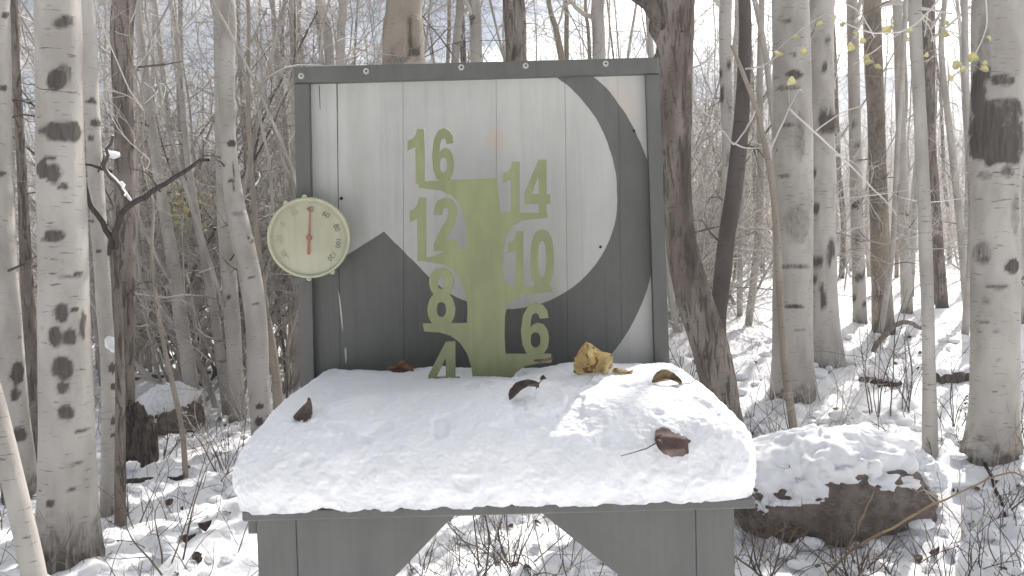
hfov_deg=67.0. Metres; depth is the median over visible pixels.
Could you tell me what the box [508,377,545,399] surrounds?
fallen leaf
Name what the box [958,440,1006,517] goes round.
fallen branch
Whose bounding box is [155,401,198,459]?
bare shrub
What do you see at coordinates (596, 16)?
aspen tree
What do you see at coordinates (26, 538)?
leaning sapling
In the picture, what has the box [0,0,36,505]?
aspen tree
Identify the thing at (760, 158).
background aspen
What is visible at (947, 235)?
scrub oak
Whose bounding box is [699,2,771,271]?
background aspen
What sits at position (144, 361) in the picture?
scrub oak
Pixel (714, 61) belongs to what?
background aspen
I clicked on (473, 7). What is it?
aspen tree
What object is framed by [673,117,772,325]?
scrub oak
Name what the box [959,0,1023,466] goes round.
aspen tree
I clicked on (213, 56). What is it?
background aspen
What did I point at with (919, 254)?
background aspen
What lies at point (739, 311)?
background aspen
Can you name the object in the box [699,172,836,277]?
scrub oak
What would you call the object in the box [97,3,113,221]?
background aspen
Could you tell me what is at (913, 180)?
background aspen
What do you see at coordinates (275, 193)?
scrub oak
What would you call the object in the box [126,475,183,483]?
fallen pole
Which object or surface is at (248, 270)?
aspen tree
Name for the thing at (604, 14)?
background aspen
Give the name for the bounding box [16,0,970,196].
sky
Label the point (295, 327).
scrub oak
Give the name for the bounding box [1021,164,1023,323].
aspen tree
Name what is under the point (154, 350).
scrub oak
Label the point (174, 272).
aspen tree
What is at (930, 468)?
boulder
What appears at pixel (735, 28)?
background aspen
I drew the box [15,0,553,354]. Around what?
scrub oak
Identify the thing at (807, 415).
bare shrub
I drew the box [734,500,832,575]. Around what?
bare shrub
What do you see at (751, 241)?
scrub oak
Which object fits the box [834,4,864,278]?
background aspen
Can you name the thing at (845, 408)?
bare shrub
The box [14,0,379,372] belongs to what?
scrub oak
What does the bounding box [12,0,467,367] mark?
scrub oak
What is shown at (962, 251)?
aspen tree
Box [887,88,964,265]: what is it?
scrub oak
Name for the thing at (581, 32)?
background aspen
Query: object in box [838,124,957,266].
scrub oak
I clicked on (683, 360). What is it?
bare shrub
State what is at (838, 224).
background aspen
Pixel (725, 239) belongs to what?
dark tree
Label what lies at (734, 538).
dry grass
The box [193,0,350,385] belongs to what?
aspen tree
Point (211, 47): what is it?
background aspen
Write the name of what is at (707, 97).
background aspen
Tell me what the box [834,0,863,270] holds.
background aspen
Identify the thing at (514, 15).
brown tree
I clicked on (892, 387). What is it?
bare shrub
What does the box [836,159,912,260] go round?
scrub oak
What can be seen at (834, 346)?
bare shrub
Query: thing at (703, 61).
background aspen
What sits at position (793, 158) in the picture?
aspen tree
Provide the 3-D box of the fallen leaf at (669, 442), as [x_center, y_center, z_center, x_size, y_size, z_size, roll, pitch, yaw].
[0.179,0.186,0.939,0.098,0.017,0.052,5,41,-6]
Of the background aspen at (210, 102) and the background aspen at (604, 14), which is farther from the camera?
the background aspen at (210, 102)
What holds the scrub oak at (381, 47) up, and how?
on the snowy ground at (742, 338)
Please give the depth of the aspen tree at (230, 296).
6.38 m
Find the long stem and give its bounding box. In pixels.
[827,472,1023,572]
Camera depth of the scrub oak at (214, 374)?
7.98 m
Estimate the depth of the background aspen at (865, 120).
22.22 m
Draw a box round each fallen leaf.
[165,499,172,505]
[182,533,195,542]
[193,553,201,559]
[196,557,202,563]
[198,519,211,531]
[293,397,312,421]
[387,360,413,372]
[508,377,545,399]
[533,356,555,362]
[573,342,613,374]
[612,368,632,373]
[621,427,690,456]
[652,369,697,383]
[913,554,922,563]
[929,547,939,555]
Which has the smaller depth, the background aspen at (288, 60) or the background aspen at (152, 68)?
the background aspen at (152, 68)
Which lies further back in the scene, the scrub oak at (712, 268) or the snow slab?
the scrub oak at (712, 268)
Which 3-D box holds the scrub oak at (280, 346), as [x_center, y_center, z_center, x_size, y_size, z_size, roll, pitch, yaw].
[-2.377,-1.212,9.482,4.180,4.671,5.015,-4,4,-42]
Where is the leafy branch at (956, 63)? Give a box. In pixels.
[774,0,990,214]
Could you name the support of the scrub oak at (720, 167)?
on the snowy ground at (742, 338)
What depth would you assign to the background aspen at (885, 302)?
7.45 m
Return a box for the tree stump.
[126,400,158,467]
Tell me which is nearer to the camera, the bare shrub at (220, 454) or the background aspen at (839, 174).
the bare shrub at (220, 454)
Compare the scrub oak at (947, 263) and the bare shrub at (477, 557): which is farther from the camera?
the scrub oak at (947, 263)
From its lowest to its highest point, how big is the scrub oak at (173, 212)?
4.231 m
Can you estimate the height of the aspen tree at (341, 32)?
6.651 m
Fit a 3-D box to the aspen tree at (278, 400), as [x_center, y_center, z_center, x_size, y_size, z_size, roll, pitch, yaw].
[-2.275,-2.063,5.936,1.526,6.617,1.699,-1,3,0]
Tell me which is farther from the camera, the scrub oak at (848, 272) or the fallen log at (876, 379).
the scrub oak at (848, 272)
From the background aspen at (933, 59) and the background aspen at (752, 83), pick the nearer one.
the background aspen at (933, 59)
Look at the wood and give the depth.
40.10 m
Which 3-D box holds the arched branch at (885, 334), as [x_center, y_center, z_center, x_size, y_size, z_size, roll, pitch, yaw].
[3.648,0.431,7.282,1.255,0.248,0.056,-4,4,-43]
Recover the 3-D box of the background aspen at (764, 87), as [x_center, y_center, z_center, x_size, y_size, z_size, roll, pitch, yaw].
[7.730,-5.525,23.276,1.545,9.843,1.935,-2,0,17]
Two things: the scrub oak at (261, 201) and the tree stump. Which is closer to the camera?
the tree stump
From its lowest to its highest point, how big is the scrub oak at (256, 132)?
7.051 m
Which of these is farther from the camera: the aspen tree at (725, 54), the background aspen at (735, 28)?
the background aspen at (735, 28)
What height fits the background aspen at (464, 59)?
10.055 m
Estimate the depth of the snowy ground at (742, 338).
4.24 m
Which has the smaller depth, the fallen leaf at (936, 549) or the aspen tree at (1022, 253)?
the fallen leaf at (936, 549)
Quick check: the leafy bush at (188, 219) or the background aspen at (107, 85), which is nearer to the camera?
the leafy bush at (188, 219)
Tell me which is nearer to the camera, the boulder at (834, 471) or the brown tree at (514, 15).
the boulder at (834, 471)
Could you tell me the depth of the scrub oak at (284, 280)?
8.87 m
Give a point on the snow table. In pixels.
(665, 538)
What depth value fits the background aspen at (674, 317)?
8.20 m
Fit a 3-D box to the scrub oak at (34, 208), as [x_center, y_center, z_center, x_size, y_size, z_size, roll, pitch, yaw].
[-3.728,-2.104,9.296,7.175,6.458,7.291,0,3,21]
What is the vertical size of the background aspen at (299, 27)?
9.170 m
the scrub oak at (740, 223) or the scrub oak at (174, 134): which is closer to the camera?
the scrub oak at (740, 223)
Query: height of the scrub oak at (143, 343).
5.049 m
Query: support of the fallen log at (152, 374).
on the snowy ground at (742, 338)
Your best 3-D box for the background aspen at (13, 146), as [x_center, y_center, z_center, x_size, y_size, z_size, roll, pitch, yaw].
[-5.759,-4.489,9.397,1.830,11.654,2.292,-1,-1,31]
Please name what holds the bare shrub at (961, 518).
on the snowy ground at (742, 338)
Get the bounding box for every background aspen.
[12,0,20,196]
[19,13,100,385]
[84,27,133,367]
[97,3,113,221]
[99,0,113,133]
[99,0,161,160]
[100,0,111,194]
[111,58,141,190]
[133,0,210,353]
[136,1,184,304]
[158,9,206,303]
[159,0,212,306]
[176,0,214,349]
[184,0,253,148]
[184,3,213,294]
[192,6,263,167]
[195,0,253,216]
[199,46,214,181]
[239,0,308,200]
[241,4,313,66]
[243,0,287,307]
[250,0,262,209]
[252,0,369,322]
[254,0,274,142]
[263,4,323,66]
[269,0,332,307]
[272,2,304,316]
[333,0,366,63]
[349,3,377,64]
[363,5,444,61]
[426,0,486,62]
[427,1,443,61]
[440,2,489,62]
[487,20,529,61]
[525,1,541,60]
[529,5,607,59]
[531,1,579,57]
[561,0,624,47]
[573,0,591,58]
[575,0,641,57]
[604,0,609,58]
[605,0,618,58]
[608,1,636,57]
[641,8,648,55]
[645,13,679,332]
[675,0,734,316]
[691,12,710,184]
[692,4,717,105]
[694,34,717,198]
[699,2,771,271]
[700,0,768,118]
[700,4,769,316]
[701,1,719,233]
[745,0,764,325]
[752,0,772,137]
[752,5,771,50]
[754,0,771,245]
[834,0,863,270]
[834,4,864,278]
[835,5,848,258]
[836,0,892,276]
[836,96,843,256]
[838,0,862,226]
[838,35,886,168]
[841,0,894,115]
[863,18,947,277]
[878,0,907,333]
[882,0,909,154]
[883,45,937,295]
[885,68,908,203]
[886,6,911,201]
[889,42,937,184]
[907,16,949,225]
[908,0,960,261]
[918,225,920,291]
[931,0,952,303]
[935,0,969,250]
[936,10,959,141]
[939,0,962,131]
[961,0,969,334]
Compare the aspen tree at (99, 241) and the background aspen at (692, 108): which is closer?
the aspen tree at (99, 241)
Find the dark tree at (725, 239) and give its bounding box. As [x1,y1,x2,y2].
[695,0,763,336]
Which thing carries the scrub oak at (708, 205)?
on the snowy ground at (742, 338)
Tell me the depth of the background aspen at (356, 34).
16.13 m
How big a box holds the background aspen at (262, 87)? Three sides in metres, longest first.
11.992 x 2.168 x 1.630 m
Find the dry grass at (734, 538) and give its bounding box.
[2,357,1023,575]
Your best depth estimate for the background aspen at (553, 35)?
21.00 m
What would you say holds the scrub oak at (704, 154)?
on the snowy ground at (742, 338)
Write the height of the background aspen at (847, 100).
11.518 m
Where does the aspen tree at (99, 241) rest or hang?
on the snowy ground at (742, 338)
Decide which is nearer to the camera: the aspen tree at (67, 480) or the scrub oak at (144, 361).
the aspen tree at (67, 480)
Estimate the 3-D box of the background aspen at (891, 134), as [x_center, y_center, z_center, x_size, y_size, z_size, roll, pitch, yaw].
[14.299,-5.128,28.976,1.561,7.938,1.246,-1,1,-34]
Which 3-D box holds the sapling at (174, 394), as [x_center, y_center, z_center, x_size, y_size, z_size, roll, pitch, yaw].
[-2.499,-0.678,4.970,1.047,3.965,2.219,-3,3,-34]
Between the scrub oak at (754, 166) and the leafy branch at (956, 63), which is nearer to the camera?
the leafy branch at (956, 63)
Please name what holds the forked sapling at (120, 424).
on the snowy ground at (742, 338)
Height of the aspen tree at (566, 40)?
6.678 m
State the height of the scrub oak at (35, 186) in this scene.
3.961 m
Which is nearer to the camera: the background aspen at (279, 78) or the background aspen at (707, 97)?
the background aspen at (279, 78)
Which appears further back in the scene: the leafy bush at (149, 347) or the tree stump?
the leafy bush at (149, 347)
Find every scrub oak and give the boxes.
[12,0,347,372]
[12,0,381,385]
[12,0,430,407]
[12,0,433,375]
[12,0,437,408]
[12,0,443,392]
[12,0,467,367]
[12,0,536,393]
[12,13,290,358]
[13,28,276,392]
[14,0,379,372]
[14,0,772,381]
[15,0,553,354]
[15,118,112,298]
[16,134,224,344]
[16,138,160,313]
[17,0,601,377]
[20,0,503,331]
[30,94,279,227]
[32,84,265,383]
[106,166,218,333]
[111,80,291,328]
[134,33,291,373]
[146,0,911,282]
[158,69,298,378]
[166,0,716,295]
[183,95,291,353]
[239,0,925,225]
[249,149,291,309]
[355,0,960,305]
[417,21,849,357]
[484,1,890,304]
[495,0,1023,353]
[606,42,773,323]
[609,0,910,360]
[619,0,970,289]
[633,46,771,279]
[667,36,773,300]
[667,56,969,332]
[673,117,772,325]
[691,114,768,256]
[692,131,748,235]
[695,50,867,290]
[699,155,771,263]
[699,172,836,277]
[765,178,957,265]
[835,100,914,276]
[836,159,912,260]
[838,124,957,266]
[839,134,964,258]
[846,115,964,265]
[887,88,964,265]
[890,98,967,287]
[890,102,966,269]
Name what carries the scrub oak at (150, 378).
on the snowy ground at (742, 338)
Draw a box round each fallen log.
[135,369,210,380]
[858,371,902,386]
[936,365,968,383]
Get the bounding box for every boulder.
[136,381,204,435]
[734,422,938,546]
[913,449,948,493]
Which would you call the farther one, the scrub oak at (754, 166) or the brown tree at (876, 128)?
the scrub oak at (754, 166)
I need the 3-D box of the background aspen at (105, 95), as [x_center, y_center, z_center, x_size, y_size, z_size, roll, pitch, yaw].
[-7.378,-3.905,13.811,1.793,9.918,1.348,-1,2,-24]
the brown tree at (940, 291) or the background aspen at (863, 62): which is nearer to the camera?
the brown tree at (940, 291)
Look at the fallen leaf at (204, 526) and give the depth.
3.82 m
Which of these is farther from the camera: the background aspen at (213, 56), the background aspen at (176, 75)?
the background aspen at (176, 75)
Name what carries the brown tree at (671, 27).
on the snowy ground at (742, 338)
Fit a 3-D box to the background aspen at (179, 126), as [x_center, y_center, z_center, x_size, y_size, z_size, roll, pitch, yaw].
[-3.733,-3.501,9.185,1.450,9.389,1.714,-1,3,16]
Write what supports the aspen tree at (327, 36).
on the snowy ground at (742, 338)
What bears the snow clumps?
on the snowy ground at (742, 338)
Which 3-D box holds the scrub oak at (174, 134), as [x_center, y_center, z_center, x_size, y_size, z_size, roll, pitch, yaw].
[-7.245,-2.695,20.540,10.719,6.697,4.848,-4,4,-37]
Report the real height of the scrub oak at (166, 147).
6.162 m
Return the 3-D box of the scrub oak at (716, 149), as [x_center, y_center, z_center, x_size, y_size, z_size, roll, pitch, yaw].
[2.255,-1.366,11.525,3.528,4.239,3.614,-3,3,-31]
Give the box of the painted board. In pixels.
[294,57,668,387]
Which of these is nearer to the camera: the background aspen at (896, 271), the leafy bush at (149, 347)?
the leafy bush at (149, 347)
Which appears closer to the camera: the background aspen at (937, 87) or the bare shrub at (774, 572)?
the bare shrub at (774, 572)
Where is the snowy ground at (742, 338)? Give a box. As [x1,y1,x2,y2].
[0,250,1023,575]
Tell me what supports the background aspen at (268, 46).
on the snowy ground at (742, 338)
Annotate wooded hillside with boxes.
[16,156,964,287]
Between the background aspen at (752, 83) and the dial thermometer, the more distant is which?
the background aspen at (752, 83)
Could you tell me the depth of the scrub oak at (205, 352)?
7.98 m
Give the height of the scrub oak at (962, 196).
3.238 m
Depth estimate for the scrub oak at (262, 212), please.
8.57 m
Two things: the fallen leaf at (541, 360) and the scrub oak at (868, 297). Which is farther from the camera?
the scrub oak at (868, 297)
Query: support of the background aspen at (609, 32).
on the snowy ground at (742, 338)
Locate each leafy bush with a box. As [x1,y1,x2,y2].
[89,140,298,403]
[135,314,170,371]
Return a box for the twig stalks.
[0,325,1023,575]
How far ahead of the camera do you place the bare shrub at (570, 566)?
3.24 m
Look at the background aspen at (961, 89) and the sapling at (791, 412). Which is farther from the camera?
the background aspen at (961, 89)
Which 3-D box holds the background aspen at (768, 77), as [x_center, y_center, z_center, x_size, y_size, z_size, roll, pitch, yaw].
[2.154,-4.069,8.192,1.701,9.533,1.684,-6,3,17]
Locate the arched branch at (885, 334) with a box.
[871,320,921,352]
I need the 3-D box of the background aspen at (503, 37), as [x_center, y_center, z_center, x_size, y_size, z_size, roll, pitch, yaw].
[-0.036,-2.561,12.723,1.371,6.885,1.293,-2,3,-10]
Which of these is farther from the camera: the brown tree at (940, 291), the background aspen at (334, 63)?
the background aspen at (334, 63)
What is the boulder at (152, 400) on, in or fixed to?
on the snowy ground at (742, 338)
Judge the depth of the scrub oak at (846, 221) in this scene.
12.41 m
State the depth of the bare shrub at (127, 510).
3.99 m
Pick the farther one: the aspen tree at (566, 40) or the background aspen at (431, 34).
the background aspen at (431, 34)
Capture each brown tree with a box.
[11,0,37,460]
[89,0,194,411]
[503,0,535,60]
[632,0,743,422]
[852,0,954,334]
[861,0,971,308]
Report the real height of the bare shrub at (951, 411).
0.585 m
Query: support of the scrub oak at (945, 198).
on the snowy ground at (742, 338)
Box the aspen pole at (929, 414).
[852,0,938,457]
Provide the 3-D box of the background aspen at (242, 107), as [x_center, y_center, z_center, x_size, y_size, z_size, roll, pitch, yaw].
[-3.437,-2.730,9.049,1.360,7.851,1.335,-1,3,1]
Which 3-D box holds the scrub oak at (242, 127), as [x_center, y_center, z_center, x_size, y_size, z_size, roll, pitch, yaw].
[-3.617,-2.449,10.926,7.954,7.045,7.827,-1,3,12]
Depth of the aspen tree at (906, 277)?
8.92 m
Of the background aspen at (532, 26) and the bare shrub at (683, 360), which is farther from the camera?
the background aspen at (532, 26)
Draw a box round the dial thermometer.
[267,194,349,282]
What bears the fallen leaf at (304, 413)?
on the snow slab
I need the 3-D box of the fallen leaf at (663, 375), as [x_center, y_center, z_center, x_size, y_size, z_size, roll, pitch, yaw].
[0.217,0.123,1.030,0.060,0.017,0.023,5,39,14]
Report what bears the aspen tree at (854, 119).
on the snowy ground at (742, 338)
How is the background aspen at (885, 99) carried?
on the snowy ground at (742, 338)
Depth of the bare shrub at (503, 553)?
3.41 m
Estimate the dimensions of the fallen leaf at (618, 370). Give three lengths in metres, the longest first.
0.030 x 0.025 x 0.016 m
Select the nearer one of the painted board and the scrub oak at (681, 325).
the painted board
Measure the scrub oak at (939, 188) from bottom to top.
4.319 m
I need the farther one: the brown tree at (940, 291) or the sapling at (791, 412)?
the brown tree at (940, 291)
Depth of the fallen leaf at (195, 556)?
3.40 m
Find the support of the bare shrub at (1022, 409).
on the snowy ground at (742, 338)
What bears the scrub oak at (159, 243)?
on the snowy ground at (742, 338)
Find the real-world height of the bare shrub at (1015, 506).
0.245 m
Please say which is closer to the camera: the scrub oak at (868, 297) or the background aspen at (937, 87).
the scrub oak at (868, 297)
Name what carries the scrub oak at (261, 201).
on the snowy ground at (742, 338)
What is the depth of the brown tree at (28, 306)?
4.93 m
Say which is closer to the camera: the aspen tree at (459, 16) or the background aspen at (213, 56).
the aspen tree at (459, 16)
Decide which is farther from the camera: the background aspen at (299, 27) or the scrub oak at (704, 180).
the scrub oak at (704, 180)
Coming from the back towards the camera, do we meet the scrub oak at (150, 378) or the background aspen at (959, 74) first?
the background aspen at (959, 74)
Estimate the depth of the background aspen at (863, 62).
20.50 m
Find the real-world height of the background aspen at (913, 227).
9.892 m
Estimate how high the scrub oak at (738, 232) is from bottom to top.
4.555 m
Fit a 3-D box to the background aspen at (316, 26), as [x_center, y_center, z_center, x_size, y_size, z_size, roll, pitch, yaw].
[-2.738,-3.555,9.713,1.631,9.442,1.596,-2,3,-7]
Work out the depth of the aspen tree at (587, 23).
8.37 m
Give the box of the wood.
[15,26,970,286]
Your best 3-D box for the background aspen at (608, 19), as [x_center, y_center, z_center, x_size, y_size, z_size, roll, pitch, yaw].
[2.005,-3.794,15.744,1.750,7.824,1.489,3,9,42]
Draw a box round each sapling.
[0,382,47,575]
[21,0,210,477]
[85,134,209,526]
[703,45,802,428]
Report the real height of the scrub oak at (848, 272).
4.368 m
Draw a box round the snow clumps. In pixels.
[0,332,1023,575]
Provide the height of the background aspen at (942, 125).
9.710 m
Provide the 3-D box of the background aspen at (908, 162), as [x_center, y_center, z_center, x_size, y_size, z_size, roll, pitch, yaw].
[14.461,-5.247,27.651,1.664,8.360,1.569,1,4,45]
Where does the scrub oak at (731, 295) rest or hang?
on the snowy ground at (742, 338)
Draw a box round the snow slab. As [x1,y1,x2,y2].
[232,362,755,514]
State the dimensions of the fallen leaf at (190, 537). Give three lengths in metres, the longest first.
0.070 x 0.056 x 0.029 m
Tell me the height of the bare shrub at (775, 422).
0.577 m
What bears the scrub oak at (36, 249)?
on the snowy ground at (742, 338)
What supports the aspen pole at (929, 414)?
on the snowy ground at (742, 338)
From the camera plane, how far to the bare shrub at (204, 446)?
5.44 m
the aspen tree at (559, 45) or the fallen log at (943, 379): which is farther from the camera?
the aspen tree at (559, 45)
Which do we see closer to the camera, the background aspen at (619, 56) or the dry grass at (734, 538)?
the dry grass at (734, 538)
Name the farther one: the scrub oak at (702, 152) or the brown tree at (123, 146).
the scrub oak at (702, 152)
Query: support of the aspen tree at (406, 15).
on the snowy ground at (742, 338)
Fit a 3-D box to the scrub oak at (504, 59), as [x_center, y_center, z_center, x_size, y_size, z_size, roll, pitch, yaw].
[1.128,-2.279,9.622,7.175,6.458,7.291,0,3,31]
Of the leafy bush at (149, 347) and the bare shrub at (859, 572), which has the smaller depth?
the bare shrub at (859, 572)
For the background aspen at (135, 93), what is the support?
on the snowy ground at (742, 338)
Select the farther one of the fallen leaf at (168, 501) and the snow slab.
the fallen leaf at (168, 501)
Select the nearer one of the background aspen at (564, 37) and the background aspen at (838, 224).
the background aspen at (564, 37)
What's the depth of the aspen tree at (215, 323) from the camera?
6.64 m
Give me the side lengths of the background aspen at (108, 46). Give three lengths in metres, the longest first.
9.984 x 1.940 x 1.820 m
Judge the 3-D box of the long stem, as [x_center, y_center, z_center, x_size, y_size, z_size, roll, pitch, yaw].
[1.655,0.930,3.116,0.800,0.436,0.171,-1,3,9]
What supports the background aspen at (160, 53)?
on the snowy ground at (742, 338)
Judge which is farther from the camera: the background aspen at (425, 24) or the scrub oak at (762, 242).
the scrub oak at (762, 242)
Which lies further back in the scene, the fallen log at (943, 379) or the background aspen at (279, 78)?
the background aspen at (279, 78)
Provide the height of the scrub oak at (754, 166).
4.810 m
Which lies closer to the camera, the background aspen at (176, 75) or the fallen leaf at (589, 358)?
the fallen leaf at (589, 358)
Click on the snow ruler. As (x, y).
(476, 266)
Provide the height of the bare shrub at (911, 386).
0.764 m
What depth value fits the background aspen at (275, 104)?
16.23 m
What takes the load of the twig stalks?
on the snowy ground at (742, 338)
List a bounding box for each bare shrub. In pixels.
[97,439,222,574]
[109,470,157,527]
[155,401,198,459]
[165,395,241,449]
[166,386,256,472]
[207,348,269,427]
[245,304,299,397]
[442,514,566,573]
[445,515,509,575]
[522,514,614,575]
[669,330,727,376]
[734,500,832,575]
[743,385,805,480]
[752,336,876,430]
[785,508,922,575]
[813,308,852,368]
[814,238,957,416]
[829,350,897,425]
[839,311,951,413]
[899,347,968,427]
[909,422,1023,538]
[980,475,1023,510]
[1021,363,1023,438]
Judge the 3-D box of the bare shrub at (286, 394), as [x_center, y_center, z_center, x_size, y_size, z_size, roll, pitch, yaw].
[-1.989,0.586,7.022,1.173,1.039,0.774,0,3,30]
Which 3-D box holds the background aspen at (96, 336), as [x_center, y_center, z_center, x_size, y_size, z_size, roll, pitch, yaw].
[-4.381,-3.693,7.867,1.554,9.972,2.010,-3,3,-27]
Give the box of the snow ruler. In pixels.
[407,128,553,378]
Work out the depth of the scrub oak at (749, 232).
8.81 m
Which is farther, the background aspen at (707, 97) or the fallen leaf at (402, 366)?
the background aspen at (707, 97)
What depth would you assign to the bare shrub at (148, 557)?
3.42 m
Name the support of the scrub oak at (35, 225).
on the snowy ground at (742, 338)
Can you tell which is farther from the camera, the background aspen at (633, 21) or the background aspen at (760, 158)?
the background aspen at (633, 21)
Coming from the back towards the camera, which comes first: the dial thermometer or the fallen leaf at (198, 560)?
the fallen leaf at (198, 560)
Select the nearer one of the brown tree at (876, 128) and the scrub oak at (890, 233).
the brown tree at (876, 128)
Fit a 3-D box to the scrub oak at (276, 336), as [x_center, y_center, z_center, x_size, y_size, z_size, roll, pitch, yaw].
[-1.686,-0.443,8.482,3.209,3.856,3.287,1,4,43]
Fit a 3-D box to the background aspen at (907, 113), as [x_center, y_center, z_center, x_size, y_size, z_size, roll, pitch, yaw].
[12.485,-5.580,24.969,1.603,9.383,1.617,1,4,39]
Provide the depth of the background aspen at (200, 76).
25.86 m
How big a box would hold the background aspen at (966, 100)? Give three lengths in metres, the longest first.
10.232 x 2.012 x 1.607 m
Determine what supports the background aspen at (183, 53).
on the snowy ground at (742, 338)
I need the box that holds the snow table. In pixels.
[242,495,754,575]
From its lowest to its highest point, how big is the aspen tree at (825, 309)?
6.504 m
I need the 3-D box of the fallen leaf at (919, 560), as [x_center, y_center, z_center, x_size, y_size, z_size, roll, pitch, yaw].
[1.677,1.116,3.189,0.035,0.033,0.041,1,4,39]
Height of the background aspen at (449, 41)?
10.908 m
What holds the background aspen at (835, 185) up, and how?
on the snowy ground at (742, 338)
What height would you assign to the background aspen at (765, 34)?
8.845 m
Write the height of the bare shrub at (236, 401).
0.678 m
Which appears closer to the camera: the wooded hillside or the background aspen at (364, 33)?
the background aspen at (364, 33)
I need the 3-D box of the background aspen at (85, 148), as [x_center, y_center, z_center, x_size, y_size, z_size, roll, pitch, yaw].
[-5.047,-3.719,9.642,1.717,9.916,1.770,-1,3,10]
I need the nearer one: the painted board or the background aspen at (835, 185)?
the painted board
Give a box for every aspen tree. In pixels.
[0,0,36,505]
[19,0,114,517]
[29,0,104,574]
[94,0,210,403]
[161,0,242,414]
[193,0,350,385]
[201,0,272,435]
[213,0,351,422]
[237,0,349,64]
[239,0,283,409]
[304,0,334,64]
[353,0,498,62]
[382,0,424,64]
[465,0,481,61]
[484,0,591,58]
[527,0,565,59]
[543,0,605,58]
[564,0,568,59]
[702,0,743,292]
[769,0,816,403]
[809,0,846,368]
[841,0,889,324]
[887,0,917,313]
[935,0,966,304]
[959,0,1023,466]
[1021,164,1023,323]
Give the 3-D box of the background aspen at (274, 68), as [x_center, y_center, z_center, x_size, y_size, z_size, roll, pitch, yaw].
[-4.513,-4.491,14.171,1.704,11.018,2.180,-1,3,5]
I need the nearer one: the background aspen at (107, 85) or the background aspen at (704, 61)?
the background aspen at (704, 61)
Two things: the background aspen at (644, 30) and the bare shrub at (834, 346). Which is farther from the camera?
the background aspen at (644, 30)
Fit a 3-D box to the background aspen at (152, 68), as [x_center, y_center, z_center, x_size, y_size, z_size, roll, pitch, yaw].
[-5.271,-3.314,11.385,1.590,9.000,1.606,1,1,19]
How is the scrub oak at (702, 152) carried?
on the snowy ground at (742, 338)
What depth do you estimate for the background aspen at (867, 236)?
15.44 m
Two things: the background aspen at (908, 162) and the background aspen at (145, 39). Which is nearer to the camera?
the background aspen at (145, 39)

